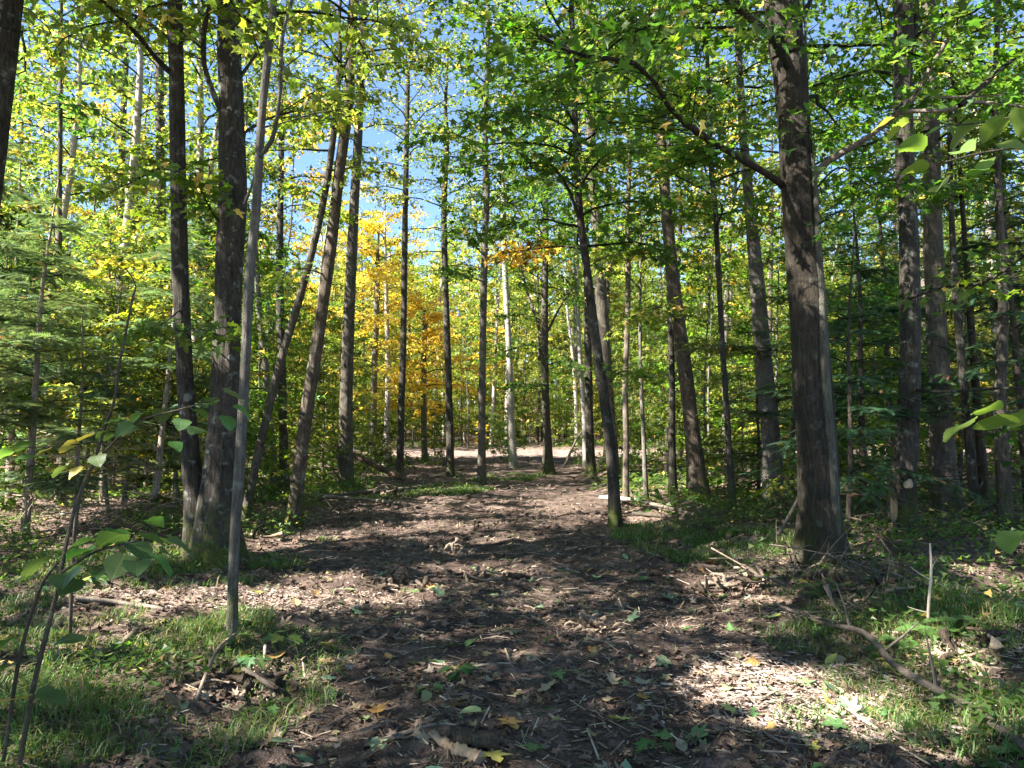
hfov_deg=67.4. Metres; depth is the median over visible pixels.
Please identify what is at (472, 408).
understory maple
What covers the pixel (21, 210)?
understory maple
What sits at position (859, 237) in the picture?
understory maple
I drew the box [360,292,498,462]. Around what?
maple tree
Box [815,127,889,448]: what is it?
maple tree
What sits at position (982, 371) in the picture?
understory maple
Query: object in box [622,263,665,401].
maple tree
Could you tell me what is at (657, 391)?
understory maple
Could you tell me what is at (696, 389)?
understory maple
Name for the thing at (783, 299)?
hemlock tree
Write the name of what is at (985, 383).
understory maple
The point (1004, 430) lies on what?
sapling
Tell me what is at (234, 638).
herb
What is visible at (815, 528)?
maple tree
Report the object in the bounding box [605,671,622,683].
fallen leaf
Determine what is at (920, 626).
fern
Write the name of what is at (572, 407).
sapling
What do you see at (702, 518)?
brush heap
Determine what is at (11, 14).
maple tree
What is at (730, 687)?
fallen leaf
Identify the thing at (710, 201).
maple tree
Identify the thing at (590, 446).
maple tree
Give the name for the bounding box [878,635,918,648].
fern
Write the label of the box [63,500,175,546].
brush heap
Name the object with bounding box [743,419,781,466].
sapling
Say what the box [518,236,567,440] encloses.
maple tree
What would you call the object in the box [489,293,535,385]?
maple tree
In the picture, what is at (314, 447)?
sapling
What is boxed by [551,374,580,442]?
understory maple
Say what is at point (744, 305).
birch tree
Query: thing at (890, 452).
sapling
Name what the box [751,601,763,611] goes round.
fallen leaf
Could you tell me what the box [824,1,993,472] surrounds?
maple tree
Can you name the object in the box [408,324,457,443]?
understory maple
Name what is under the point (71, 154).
birch tree
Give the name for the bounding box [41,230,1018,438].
forest
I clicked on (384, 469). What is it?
fallen tree
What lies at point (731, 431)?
sapling
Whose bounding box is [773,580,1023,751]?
fallen branch
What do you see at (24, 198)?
fir tree
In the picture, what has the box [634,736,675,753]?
herb
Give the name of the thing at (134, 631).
fallen branch
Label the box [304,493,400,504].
log
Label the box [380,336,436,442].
understory maple
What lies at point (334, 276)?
maple tree
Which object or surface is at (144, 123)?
maple tree
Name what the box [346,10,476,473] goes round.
maple tree
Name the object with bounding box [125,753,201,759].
stick
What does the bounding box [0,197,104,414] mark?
understory maple
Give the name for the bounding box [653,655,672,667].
fallen leaf
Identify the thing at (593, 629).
fallen branch
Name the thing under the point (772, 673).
wood chips
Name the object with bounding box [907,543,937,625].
dead sapling
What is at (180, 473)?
sapling
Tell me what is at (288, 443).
sapling
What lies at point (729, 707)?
fallen leaf
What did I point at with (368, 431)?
sapling
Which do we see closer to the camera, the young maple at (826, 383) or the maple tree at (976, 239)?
the young maple at (826, 383)
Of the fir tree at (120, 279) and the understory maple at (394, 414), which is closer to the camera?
the fir tree at (120, 279)
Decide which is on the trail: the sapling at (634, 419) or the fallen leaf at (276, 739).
the fallen leaf at (276, 739)
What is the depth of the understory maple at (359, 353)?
30.98 m
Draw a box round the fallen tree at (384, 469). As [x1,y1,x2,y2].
[293,421,405,481]
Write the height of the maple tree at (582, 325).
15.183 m
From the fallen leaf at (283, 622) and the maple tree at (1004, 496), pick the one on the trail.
the fallen leaf at (283, 622)
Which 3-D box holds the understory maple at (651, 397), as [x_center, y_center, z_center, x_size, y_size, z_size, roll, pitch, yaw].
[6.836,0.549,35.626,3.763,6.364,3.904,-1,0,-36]
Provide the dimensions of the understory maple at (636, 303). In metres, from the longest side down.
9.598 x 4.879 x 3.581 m
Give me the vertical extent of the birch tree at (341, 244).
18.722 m
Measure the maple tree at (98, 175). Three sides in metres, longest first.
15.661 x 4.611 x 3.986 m
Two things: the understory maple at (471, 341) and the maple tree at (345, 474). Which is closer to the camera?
the maple tree at (345, 474)
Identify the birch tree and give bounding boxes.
[0,0,156,476]
[12,0,244,494]
[80,166,169,342]
[82,0,310,415]
[86,0,300,454]
[190,58,305,462]
[245,196,313,447]
[284,183,361,418]
[285,158,356,447]
[330,240,365,362]
[337,171,430,464]
[390,264,421,438]
[406,228,473,427]
[407,240,469,444]
[413,192,470,440]
[440,274,492,441]
[454,72,557,467]
[458,191,549,446]
[460,219,537,443]
[525,78,626,468]
[539,189,593,445]
[629,263,660,439]
[635,238,666,341]
[675,23,779,448]
[732,161,789,425]
[733,254,750,431]
[786,207,862,310]
[858,99,945,348]
[914,0,1023,386]
[967,139,1023,462]
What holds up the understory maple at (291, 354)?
on the ground at (282, 543)
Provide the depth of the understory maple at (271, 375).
29.51 m
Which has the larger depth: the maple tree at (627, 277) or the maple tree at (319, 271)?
the maple tree at (319, 271)
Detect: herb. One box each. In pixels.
[83,574,109,586]
[219,630,251,645]
[233,653,271,670]
[238,698,292,717]
[260,629,303,650]
[415,683,443,701]
[438,662,475,681]
[632,477,642,490]
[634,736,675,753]
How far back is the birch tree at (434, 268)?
56.09 m
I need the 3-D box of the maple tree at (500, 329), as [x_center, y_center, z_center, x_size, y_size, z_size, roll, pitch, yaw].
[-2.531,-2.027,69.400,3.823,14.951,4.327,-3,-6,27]
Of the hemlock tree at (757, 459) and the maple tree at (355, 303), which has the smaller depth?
the hemlock tree at (757, 459)
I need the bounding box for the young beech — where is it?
[871,107,1023,553]
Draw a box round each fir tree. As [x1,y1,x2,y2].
[0,141,99,521]
[0,161,120,511]
[0,180,180,544]
[0,214,181,506]
[0,318,175,536]
[2,211,148,499]
[2,218,257,528]
[3,283,96,485]
[67,294,140,484]
[80,401,170,480]
[84,277,204,495]
[117,398,207,489]
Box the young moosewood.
[0,268,249,633]
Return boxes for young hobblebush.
[0,486,194,765]
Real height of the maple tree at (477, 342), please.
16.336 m
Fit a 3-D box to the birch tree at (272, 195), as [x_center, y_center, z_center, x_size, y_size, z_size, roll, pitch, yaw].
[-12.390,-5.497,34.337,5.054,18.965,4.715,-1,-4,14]
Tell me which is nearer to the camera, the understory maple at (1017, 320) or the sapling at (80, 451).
the understory maple at (1017, 320)
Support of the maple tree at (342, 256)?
on the ground at (282, 543)
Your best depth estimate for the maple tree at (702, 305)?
65.30 m
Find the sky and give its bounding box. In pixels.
[5,0,1023,401]
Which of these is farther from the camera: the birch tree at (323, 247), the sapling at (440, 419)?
the birch tree at (323, 247)
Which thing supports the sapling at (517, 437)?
on the trail
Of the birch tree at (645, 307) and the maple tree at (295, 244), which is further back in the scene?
the birch tree at (645, 307)
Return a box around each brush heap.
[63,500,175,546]
[274,490,354,514]
[392,462,451,482]
[631,491,758,535]
[706,529,838,588]
[774,516,920,590]
[781,590,893,639]
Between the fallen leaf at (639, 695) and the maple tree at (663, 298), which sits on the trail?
the fallen leaf at (639, 695)
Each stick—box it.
[73,756,159,763]
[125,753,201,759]
[174,602,213,605]
[319,709,360,734]
[369,711,436,723]
[385,722,457,741]
[417,574,458,577]
[579,575,618,580]
[689,728,745,746]
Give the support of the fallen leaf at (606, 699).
on the trail
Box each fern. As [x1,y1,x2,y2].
[791,581,841,597]
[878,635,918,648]
[893,620,961,638]
[922,612,980,628]
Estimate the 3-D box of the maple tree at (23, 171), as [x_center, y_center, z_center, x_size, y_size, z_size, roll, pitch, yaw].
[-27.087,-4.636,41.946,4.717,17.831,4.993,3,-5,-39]
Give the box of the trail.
[117,457,911,767]
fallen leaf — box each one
[24,753,42,757]
[43,650,59,659]
[165,692,188,717]
[180,699,188,708]
[223,728,237,735]
[235,650,252,656]
[267,650,285,659]
[271,737,291,744]
[274,615,291,630]
[290,753,313,766]
[291,598,300,604]
[310,590,319,596]
[312,657,334,663]
[316,642,335,647]
[317,674,336,679]
[322,685,340,696]
[344,644,369,654]
[351,607,364,614]
[356,715,373,719]
[360,736,387,750]
[365,701,387,712]
[384,653,392,659]
[426,757,442,767]
[428,659,446,665]
[432,585,449,597]
[444,701,465,706]
[459,706,492,713]
[464,636,479,646]
[478,750,510,761]
[482,675,497,682]
[498,715,524,729]
[536,680,557,697]
[553,668,565,678]
[583,651,597,657]
[593,760,613,767]
[600,695,618,704]
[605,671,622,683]
[607,714,629,720]
[622,758,631,767]
[625,608,639,620]
[633,675,653,687]
[636,662,652,671]
[636,692,652,698]
[642,679,656,686]
[649,727,673,738]
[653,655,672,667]
[661,593,674,598]
[676,738,687,750]
[682,722,707,739]
[698,565,706,573]
[712,592,731,597]
[719,682,737,692]
[720,702,741,715]
[723,622,739,630]
[744,656,759,665]
[745,706,760,716]
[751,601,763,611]
[763,720,777,729]
[796,676,813,687]
[796,722,813,728]
[799,737,820,755]
[801,762,832,767]
[812,626,822,632]
[821,714,855,729]
[822,679,841,692]
[822,694,837,704]
[825,653,836,663]
[825,653,845,661]
[825,703,850,717]
[826,738,854,747]
[835,695,863,715]
[870,705,893,716]
[872,661,896,672]
[988,742,1013,758]
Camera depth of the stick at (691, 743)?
3.90 m
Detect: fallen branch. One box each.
[90,627,139,654]
[193,630,239,703]
[262,644,275,697]
[522,741,591,752]
[563,431,581,465]
[578,604,601,641]
[754,718,784,742]
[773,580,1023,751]
[777,498,796,535]
[953,646,995,675]
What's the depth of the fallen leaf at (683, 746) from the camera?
3.77 m
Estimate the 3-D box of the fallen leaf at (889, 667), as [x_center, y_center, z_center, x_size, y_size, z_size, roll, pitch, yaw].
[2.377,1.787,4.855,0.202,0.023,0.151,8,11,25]
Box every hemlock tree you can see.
[676,220,886,511]
[681,345,791,499]
[711,166,970,518]
[737,231,997,548]
[830,123,993,493]
[843,56,1023,511]
[867,135,1023,524]
[896,239,1018,488]
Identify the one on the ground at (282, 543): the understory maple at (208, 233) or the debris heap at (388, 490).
the understory maple at (208, 233)
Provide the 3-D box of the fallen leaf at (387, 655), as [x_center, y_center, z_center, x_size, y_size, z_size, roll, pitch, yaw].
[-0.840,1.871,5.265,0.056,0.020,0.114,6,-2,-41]
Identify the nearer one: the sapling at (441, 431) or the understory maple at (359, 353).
the understory maple at (359, 353)
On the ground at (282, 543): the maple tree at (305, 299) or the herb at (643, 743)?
the maple tree at (305, 299)
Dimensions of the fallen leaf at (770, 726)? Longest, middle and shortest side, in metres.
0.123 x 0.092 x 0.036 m
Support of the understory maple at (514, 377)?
on the ground at (282, 543)
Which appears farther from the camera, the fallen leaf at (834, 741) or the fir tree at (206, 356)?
the fir tree at (206, 356)
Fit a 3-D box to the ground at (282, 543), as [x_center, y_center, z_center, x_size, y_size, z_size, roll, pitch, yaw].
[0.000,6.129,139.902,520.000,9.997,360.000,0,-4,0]
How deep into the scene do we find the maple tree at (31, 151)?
28.42 m
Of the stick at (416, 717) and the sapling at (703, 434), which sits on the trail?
the stick at (416, 717)
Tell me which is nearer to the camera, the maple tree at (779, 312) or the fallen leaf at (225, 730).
the fallen leaf at (225, 730)
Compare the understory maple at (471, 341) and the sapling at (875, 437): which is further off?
the understory maple at (471, 341)
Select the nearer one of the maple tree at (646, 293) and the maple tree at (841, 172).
the maple tree at (841, 172)
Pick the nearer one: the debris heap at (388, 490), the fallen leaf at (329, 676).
the fallen leaf at (329, 676)
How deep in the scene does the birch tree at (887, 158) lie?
39.23 m
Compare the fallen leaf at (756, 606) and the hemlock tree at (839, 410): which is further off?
the hemlock tree at (839, 410)
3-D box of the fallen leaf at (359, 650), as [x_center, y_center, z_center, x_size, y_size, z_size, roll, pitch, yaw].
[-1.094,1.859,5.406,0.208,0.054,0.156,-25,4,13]
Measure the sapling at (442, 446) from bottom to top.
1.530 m
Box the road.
[310,448,1018,458]
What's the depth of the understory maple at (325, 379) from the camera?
36.27 m
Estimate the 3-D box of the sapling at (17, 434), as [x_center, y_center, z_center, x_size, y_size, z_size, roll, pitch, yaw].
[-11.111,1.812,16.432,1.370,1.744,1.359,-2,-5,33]
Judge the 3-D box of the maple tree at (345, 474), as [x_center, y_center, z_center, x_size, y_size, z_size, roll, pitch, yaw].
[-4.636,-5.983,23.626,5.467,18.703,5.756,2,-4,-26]
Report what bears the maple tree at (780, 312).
on the ground at (282, 543)
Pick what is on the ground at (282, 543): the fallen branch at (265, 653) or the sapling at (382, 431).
the sapling at (382, 431)
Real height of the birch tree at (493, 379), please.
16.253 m
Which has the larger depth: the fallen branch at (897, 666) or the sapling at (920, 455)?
the sapling at (920, 455)
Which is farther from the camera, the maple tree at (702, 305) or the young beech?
the maple tree at (702, 305)
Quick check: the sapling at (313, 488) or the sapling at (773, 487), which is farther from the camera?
the sapling at (313, 488)
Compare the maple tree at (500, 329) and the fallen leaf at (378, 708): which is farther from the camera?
the maple tree at (500, 329)
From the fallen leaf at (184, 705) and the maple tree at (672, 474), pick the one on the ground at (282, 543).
the maple tree at (672, 474)
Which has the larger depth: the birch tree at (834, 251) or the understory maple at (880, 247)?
the birch tree at (834, 251)
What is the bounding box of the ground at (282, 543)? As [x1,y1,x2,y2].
[0,405,1023,767]
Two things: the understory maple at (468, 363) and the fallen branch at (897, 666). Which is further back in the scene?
the understory maple at (468, 363)
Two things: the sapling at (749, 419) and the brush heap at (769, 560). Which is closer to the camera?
the brush heap at (769, 560)
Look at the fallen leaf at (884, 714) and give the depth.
4.23 m
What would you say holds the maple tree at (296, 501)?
on the ground at (282, 543)
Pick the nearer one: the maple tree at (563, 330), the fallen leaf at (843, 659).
the fallen leaf at (843, 659)
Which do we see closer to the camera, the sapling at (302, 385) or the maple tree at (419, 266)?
the sapling at (302, 385)
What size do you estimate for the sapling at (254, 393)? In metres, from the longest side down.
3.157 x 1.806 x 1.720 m
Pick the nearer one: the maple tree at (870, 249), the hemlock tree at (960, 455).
the hemlock tree at (960, 455)
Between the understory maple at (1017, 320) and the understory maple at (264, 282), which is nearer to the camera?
the understory maple at (1017, 320)
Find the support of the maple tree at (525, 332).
on the ground at (282, 543)
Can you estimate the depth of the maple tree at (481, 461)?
25.67 m
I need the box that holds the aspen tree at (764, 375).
[579,0,862,504]
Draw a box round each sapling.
[0,381,54,513]
[0,420,36,494]
[0,429,27,494]
[2,438,54,494]
[38,377,120,504]
[44,365,112,506]
[66,427,96,469]
[122,363,197,509]
[154,431,205,490]
[244,385,277,478]
[246,406,293,499]
[252,393,315,471]
[273,458,325,504]
[276,368,348,490]
[276,428,293,462]
[286,372,319,450]
[309,418,338,469]
[309,440,332,470]
[312,413,331,459]
[321,411,338,457]
[325,380,359,448]
[353,385,383,476]
[353,403,366,462]
[354,417,390,472]
[357,404,383,458]
[361,427,393,459]
[365,417,397,465]
[369,407,397,457]
[407,411,420,444]
[410,413,431,447]
[419,403,445,461]
[428,390,443,442]
[428,437,456,465]
[435,420,453,437]
[466,403,488,440]
[486,407,507,447]
[486,419,505,461]
[486,420,517,466]
[495,412,528,451]
[496,407,518,459]
[499,391,531,458]
[550,416,561,446]
[561,390,580,441]
[567,413,581,443]
[567,433,581,456]
[594,374,634,465]
[603,431,641,477]
[617,411,641,452]
[622,425,647,471]
[633,421,662,456]
[648,392,725,482]
[683,446,724,484]
[695,393,721,444]
[699,388,755,473]
[712,397,747,455]
[713,323,780,487]
[731,391,755,453]
[732,416,761,465]
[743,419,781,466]
[755,436,839,508]
[780,420,795,485]
[838,387,894,484]
[859,381,919,495]
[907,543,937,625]
[918,410,925,460]
[918,422,925,464]
[918,447,929,478]
[919,355,966,482]
[919,446,928,475]
[977,330,1023,485]
[980,376,1023,471]
[991,428,1019,465]
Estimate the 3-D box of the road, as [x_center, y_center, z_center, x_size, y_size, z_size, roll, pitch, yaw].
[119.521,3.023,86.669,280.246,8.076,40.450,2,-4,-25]
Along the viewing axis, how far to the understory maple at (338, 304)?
49.08 m
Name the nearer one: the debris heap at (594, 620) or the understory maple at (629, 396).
the debris heap at (594, 620)
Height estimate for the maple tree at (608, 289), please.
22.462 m
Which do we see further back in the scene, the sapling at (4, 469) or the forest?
the forest
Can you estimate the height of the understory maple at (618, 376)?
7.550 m
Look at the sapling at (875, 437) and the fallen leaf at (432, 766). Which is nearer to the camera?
the fallen leaf at (432, 766)
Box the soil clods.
[42,500,915,767]
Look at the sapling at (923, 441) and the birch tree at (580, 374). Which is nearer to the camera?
the sapling at (923, 441)
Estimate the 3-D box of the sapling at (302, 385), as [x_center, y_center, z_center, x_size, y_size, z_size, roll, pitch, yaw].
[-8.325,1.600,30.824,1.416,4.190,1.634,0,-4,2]
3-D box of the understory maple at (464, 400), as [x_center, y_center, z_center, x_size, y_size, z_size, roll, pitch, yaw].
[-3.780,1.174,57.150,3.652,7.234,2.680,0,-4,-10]
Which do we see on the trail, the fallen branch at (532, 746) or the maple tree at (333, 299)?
the fallen branch at (532, 746)
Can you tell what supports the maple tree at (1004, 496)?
on the ground at (282, 543)
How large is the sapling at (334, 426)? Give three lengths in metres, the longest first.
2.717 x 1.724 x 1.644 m
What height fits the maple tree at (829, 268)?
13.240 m
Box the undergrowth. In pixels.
[0,437,1023,767]
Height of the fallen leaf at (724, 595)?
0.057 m
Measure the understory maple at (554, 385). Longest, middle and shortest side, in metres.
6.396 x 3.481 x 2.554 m
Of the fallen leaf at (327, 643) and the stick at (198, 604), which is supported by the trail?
the fallen leaf at (327, 643)
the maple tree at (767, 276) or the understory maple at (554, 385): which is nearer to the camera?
the maple tree at (767, 276)
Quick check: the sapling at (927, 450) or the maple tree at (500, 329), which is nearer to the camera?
the sapling at (927, 450)
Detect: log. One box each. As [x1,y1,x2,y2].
[75,595,163,611]
[304,486,417,501]
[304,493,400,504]
[427,730,485,764]
[447,727,498,751]
[599,495,648,502]
[632,511,688,518]
[642,501,693,515]
[677,466,755,472]
[806,568,989,597]
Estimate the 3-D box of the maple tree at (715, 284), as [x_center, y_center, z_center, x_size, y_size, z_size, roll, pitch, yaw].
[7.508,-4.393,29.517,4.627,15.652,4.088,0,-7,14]
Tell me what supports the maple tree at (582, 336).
on the ground at (282, 543)
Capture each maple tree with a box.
[0,0,132,370]
[0,0,189,205]
[3,62,53,267]
[4,65,46,220]
[5,5,141,459]
[5,20,66,189]
[5,32,107,288]
[5,100,112,368]
[6,96,114,296]
[6,137,43,251]
[14,0,164,503]
[18,0,281,559]
[22,0,38,24]
[32,1,187,469]
[37,182,102,291]
[43,66,149,450]
[52,43,206,304]
[55,187,106,386]
[65,0,217,476]
[71,171,116,324]
[81,142,149,332]
[121,0,363,570]
[133,148,213,309]
[154,134,246,316]
[156,48,325,486]
[206,0,521,526]
[241,0,446,520]
[242,0,356,494]
[250,90,332,469]
[273,0,464,489]
[274,276,317,387]
[283,224,327,378]
[293,264,343,366]
[294,208,455,462]
[301,230,360,379]
[303,167,369,435]
[309,237,344,300]
[315,267,344,430]
[316,225,382,351]
[329,256,372,359]
[330,241,380,386]
[331,209,398,442]
[338,205,389,437]
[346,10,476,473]
[357,263,396,392]
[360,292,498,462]
[361,243,424,422]
[370,28,497,476]
[372,211,438,440]
[383,249,439,443]
[391,255,438,440]
[393,0,571,485]
[394,0,743,529]
[431,185,498,445]
[433,0,1023,575]
[450,133,533,443]
[453,5,644,474]
[457,269,505,443]
[461,0,737,487]
[463,266,494,436]
[468,280,503,370]
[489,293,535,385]
[498,51,649,476]
[500,226,556,445]
[501,164,572,444]
[501,233,555,435]
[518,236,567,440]
[522,0,764,500]
[528,0,859,510]
[537,194,593,442]
[545,0,737,504]
[548,257,584,404]
[550,5,670,461]
[552,240,622,359]
[553,0,756,497]
[553,270,583,409]
[571,187,649,340]
[580,283,643,439]
[583,201,645,438]
[587,151,726,498]
[604,216,660,442]
[610,161,703,444]
[613,214,666,442]
[614,64,744,479]
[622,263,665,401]
[632,110,735,459]
[632,271,663,437]
[633,217,697,335]
[634,228,688,440]
[647,69,769,435]
[670,25,818,481]
[676,222,716,446]
[682,0,1023,539]
[686,196,741,335]
[687,273,718,431]
[691,242,743,339]
[693,254,722,375]
[694,0,1023,516]
[702,46,857,360]
[711,233,772,390]
[712,218,780,387]
[734,216,787,397]
[736,196,787,376]
[757,49,876,288]
[765,275,789,349]
[767,246,789,350]
[778,202,845,349]
[799,0,1023,521]
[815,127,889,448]
[823,243,847,424]
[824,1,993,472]
[829,29,945,410]
[851,157,897,286]
[859,212,898,442]
[860,93,986,460]
[861,0,1023,530]
[893,0,1023,378]
[920,54,1023,459]
[920,75,1023,357]
[946,202,995,329]
[957,131,1023,457]
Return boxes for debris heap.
[180,661,308,700]
[242,523,282,541]
[358,482,410,496]
[358,569,429,589]
[430,537,475,557]
[445,564,531,583]
[564,612,621,632]
[680,478,756,492]
[689,561,784,595]
[823,571,948,619]
[910,627,1009,664]
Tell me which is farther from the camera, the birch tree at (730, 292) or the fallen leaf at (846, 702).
the birch tree at (730, 292)
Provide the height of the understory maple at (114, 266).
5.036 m
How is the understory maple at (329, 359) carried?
on the ground at (282, 543)
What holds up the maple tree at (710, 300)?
on the ground at (282, 543)
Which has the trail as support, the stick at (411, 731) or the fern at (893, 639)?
the stick at (411, 731)
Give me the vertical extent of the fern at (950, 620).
0.109 m
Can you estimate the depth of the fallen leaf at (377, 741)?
3.82 m
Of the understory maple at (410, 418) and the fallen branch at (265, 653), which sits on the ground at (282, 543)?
the understory maple at (410, 418)
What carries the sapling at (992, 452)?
on the ground at (282, 543)
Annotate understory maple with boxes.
[0,192,102,462]
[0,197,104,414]
[0,213,88,437]
[15,260,128,468]
[22,252,211,517]
[40,212,206,503]
[66,286,155,484]
[67,139,289,505]
[76,280,209,494]
[127,231,271,455]
[142,200,325,452]
[190,232,290,432]
[195,252,336,474]
[206,217,309,431]
[206,257,340,477]
[249,339,339,458]
[252,347,303,414]
[275,303,381,480]
[287,320,339,451]
[290,315,381,466]
[297,329,339,435]
[310,321,340,423]
[320,300,377,426]
[333,334,368,446]
[353,323,430,460]
[353,340,394,450]
[362,333,398,422]
[370,379,415,446]
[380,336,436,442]
[392,336,444,447]
[405,334,475,442]
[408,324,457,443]
[434,323,477,442]
[435,298,494,446]
[437,315,500,427]
[439,367,477,443]
[452,351,478,431]
[453,387,478,433]
[465,382,499,435]
[486,350,528,420]
[486,368,532,428]
[486,379,526,434]
[488,362,536,431]
[502,375,540,443]
[506,359,565,446]
[520,336,583,440]
[522,381,568,430]
[532,349,580,445]
[549,364,572,436]
[549,371,593,442]
[550,369,573,443]
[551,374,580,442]
[566,290,667,444]
[571,369,618,443]
[572,350,634,432]
[572,358,635,443]
[584,277,667,451]
[593,342,638,421]
[613,321,711,469]
[613,329,666,432]
[614,324,718,436]
[629,328,696,459]
[631,203,788,476]
[633,378,661,442]
[644,356,736,437]
[646,191,760,486]
[647,355,699,440]
[653,320,721,427]
[654,293,740,439]
[691,154,843,438]
[692,292,790,431]
[697,322,749,455]
[697,325,787,462]
[703,205,790,423]
[735,305,788,430]
[739,235,854,435]
[771,146,953,483]
[778,255,925,445]
[780,255,870,447]
[780,290,855,426]
[786,286,895,451]
[826,261,984,499]
[827,313,891,464]
[831,145,1023,466]
[832,233,1022,445]
[834,267,986,442]
[835,264,926,472]
[844,332,924,448]
[865,294,983,441]
[873,259,991,421]
[954,301,1018,448]
[977,286,1023,471]
[987,309,1023,409]
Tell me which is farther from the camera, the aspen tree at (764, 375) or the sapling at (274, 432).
the sapling at (274, 432)
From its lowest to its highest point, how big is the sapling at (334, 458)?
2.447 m
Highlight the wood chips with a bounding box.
[0,459,1023,767]
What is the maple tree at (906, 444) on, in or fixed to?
on the ground at (282, 543)
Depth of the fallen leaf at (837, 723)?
4.08 m
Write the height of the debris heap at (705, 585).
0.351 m
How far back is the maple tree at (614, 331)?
62.00 m
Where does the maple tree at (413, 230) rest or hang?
on the ground at (282, 543)
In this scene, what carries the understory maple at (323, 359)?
on the ground at (282, 543)
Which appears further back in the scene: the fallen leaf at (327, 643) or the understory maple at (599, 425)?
the understory maple at (599, 425)
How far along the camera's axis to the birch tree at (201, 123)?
22.66 m
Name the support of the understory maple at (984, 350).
on the ground at (282, 543)
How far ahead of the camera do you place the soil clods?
8.14 m
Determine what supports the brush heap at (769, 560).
on the ground at (282, 543)
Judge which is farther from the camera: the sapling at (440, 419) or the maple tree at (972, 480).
the sapling at (440, 419)
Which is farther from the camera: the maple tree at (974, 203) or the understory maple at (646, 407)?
the understory maple at (646, 407)
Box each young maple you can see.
[204,0,442,634]
[706,0,876,534]
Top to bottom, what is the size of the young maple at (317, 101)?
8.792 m
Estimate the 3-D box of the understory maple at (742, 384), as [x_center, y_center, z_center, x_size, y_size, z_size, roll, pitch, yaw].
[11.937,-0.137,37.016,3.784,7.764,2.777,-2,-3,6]
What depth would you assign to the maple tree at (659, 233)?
58.57 m
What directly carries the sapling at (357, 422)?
on the ground at (282, 543)
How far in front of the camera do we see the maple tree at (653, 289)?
24.62 m
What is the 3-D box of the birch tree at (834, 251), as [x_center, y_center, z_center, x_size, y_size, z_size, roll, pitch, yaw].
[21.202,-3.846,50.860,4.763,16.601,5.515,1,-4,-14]
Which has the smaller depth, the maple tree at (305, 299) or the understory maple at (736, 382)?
the understory maple at (736, 382)
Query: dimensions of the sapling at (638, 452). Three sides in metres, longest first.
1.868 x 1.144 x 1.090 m
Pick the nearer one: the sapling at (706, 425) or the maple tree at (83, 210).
the sapling at (706, 425)
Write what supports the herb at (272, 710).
on the trail
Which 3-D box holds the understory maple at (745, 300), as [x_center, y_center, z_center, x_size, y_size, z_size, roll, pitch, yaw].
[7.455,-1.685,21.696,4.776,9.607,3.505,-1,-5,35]
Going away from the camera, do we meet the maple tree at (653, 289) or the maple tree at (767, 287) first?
the maple tree at (653, 289)
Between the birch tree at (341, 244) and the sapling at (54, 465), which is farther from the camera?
the birch tree at (341, 244)
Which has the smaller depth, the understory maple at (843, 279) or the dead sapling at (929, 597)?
the dead sapling at (929, 597)
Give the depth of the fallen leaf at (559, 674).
4.85 m
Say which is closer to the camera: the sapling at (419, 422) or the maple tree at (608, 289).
the maple tree at (608, 289)
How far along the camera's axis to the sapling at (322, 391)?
19.70 m
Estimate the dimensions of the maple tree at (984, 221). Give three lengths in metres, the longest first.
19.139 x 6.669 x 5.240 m
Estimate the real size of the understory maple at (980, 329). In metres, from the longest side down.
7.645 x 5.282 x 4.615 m
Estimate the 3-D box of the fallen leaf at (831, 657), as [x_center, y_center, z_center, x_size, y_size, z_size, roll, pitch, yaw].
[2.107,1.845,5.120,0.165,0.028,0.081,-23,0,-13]
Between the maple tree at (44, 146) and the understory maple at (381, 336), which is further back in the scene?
the understory maple at (381, 336)
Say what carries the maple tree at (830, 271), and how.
on the ground at (282, 543)
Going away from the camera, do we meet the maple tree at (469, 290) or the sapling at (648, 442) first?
the sapling at (648, 442)
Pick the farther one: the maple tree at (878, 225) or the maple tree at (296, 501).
the maple tree at (878, 225)
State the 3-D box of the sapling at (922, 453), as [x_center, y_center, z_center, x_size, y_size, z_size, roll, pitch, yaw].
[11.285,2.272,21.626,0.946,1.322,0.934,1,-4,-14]
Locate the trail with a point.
(344, 750)
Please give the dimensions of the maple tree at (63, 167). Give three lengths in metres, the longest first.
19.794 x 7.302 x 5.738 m
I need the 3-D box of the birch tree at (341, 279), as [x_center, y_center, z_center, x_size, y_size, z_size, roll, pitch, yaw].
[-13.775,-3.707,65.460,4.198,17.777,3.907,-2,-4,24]
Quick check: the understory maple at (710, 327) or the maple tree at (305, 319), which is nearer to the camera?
the understory maple at (710, 327)
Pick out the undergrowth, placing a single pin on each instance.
(752, 497)
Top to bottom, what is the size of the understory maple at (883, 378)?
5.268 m
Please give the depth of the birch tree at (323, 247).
52.45 m
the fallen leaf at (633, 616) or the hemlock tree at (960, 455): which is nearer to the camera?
the fallen leaf at (633, 616)
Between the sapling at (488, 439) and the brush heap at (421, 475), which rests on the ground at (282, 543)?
the brush heap at (421, 475)
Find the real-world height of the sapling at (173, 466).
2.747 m
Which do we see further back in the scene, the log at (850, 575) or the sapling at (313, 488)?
the sapling at (313, 488)
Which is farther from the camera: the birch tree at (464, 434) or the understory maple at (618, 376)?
the birch tree at (464, 434)
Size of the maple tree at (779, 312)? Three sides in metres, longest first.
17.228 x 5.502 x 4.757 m
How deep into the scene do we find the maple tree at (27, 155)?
26.92 m
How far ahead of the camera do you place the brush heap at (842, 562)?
7.14 m

